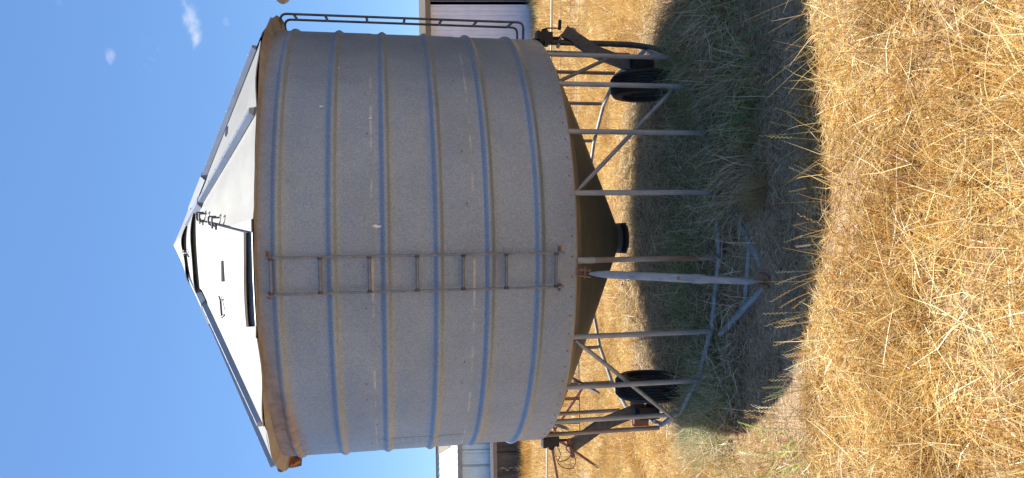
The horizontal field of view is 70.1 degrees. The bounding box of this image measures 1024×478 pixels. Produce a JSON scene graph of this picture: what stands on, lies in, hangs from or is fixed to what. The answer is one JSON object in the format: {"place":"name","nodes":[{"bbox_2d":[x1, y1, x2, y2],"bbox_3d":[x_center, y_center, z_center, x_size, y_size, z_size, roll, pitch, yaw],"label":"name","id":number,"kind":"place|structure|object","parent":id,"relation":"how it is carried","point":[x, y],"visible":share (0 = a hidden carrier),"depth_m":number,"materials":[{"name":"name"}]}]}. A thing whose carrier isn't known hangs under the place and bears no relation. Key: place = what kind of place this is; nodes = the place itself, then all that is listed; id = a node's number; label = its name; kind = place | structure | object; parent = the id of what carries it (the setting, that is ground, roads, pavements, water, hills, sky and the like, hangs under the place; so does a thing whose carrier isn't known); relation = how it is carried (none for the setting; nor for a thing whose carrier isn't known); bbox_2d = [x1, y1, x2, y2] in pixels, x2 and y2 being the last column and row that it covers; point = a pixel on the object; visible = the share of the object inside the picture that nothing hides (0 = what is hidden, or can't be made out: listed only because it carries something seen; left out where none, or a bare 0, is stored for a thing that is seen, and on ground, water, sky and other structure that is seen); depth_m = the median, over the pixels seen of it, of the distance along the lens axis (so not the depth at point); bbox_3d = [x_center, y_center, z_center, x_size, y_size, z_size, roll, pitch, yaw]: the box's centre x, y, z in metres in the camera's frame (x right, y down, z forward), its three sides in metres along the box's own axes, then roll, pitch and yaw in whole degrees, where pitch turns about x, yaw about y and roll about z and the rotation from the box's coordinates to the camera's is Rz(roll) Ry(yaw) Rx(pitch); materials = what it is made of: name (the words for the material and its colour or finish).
{"place":"outdoors","nodes":[
{"label":"outdoors","id":0,"kind":"place"},
{"bbox_2d":[0,0,438,477],"label":"sky","id":1,"kind":"structure","parent":0,"point":[112,112],"materials":[{"name":"blue"}]},
{"bbox_2d":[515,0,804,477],"bbox_3d":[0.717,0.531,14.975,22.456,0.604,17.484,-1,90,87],"label":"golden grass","id":2,"kind":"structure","parent":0,"point":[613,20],"depth_m":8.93,"materials":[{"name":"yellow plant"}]},
{"bbox_2d":[532,0,1023,477],"bbox_3d":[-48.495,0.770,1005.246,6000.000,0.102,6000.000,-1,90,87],"label":"ground","id":3,"kind":"structure","parent":0,"point":[782,287],"depth_m":3.84,"materials":[{"name":"yellow plant"}]},
{"bbox_2d":[277,0,288,3],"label":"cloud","id":4,"kind":"structure","parent":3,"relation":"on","point":[282,1],"depth_m":6.70,"materials":[{"name":"white"}]},
{"bbox_2d":[436,443,493,477],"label":"blue shed","id":5,"kind":"structure","parent":3,"relation":"on","point":[462,461],"depth_m":26.38,"materials":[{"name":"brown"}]},
{"bbox_2d":[174,13,770,471],"bbox_3d":[-0.647,0.043,6.253,3.683,4.222,3.701,87,177,31],"label":"grain bin","id":6,"kind":"object","parent":3,"relation":"on","point":[384,241],"visible":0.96,"depth_m":4.78,"materials":[{"name":"metal"}]},
{"bbox_2d":[419,0,534,39],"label":"white shed","id":7,"kind":"structure","parent":3,"relation":"on","point":[507,10],"depth_m":19.39,"materials":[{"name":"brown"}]},
{"bbox_2d":[490,441,523,477],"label":"concrete outbuilding","id":8,"kind":"structure","parent":3,"relation":"on","point":[504,463],"depth_m":25.43,"materials":[{"name":"grey concrete"}]},
{"bbox_2d":[550,330,603,477],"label":"dry grass","id":9,"kind":"structure","parent":3,"relation":"on","point":[575,398],"depth_m":9.87,"materials":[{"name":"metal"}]},
{"bbox_2d":[606,0,834,477],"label":"grass","id":10,"kind":"object","parent":3,"relation":"on","point":[647,218],"visible":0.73,"depth_m":4.92,"materials":[{"name":"green plant"}]},
{"bbox_2d":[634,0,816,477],"bbox_3d":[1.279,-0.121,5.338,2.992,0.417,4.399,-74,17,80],"label":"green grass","id":11,"kind":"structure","parent":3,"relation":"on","point":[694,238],"depth_m":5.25,"materials":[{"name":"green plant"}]},
{"bbox_2d":[731,0,1023,477],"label":"dry straw","id":12,"kind":"object","parent":3,"relation":"on","point":[963,170],"visible":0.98,"depth_m":2.81,"materials":[{"name":"yellow plant"}]}
]}

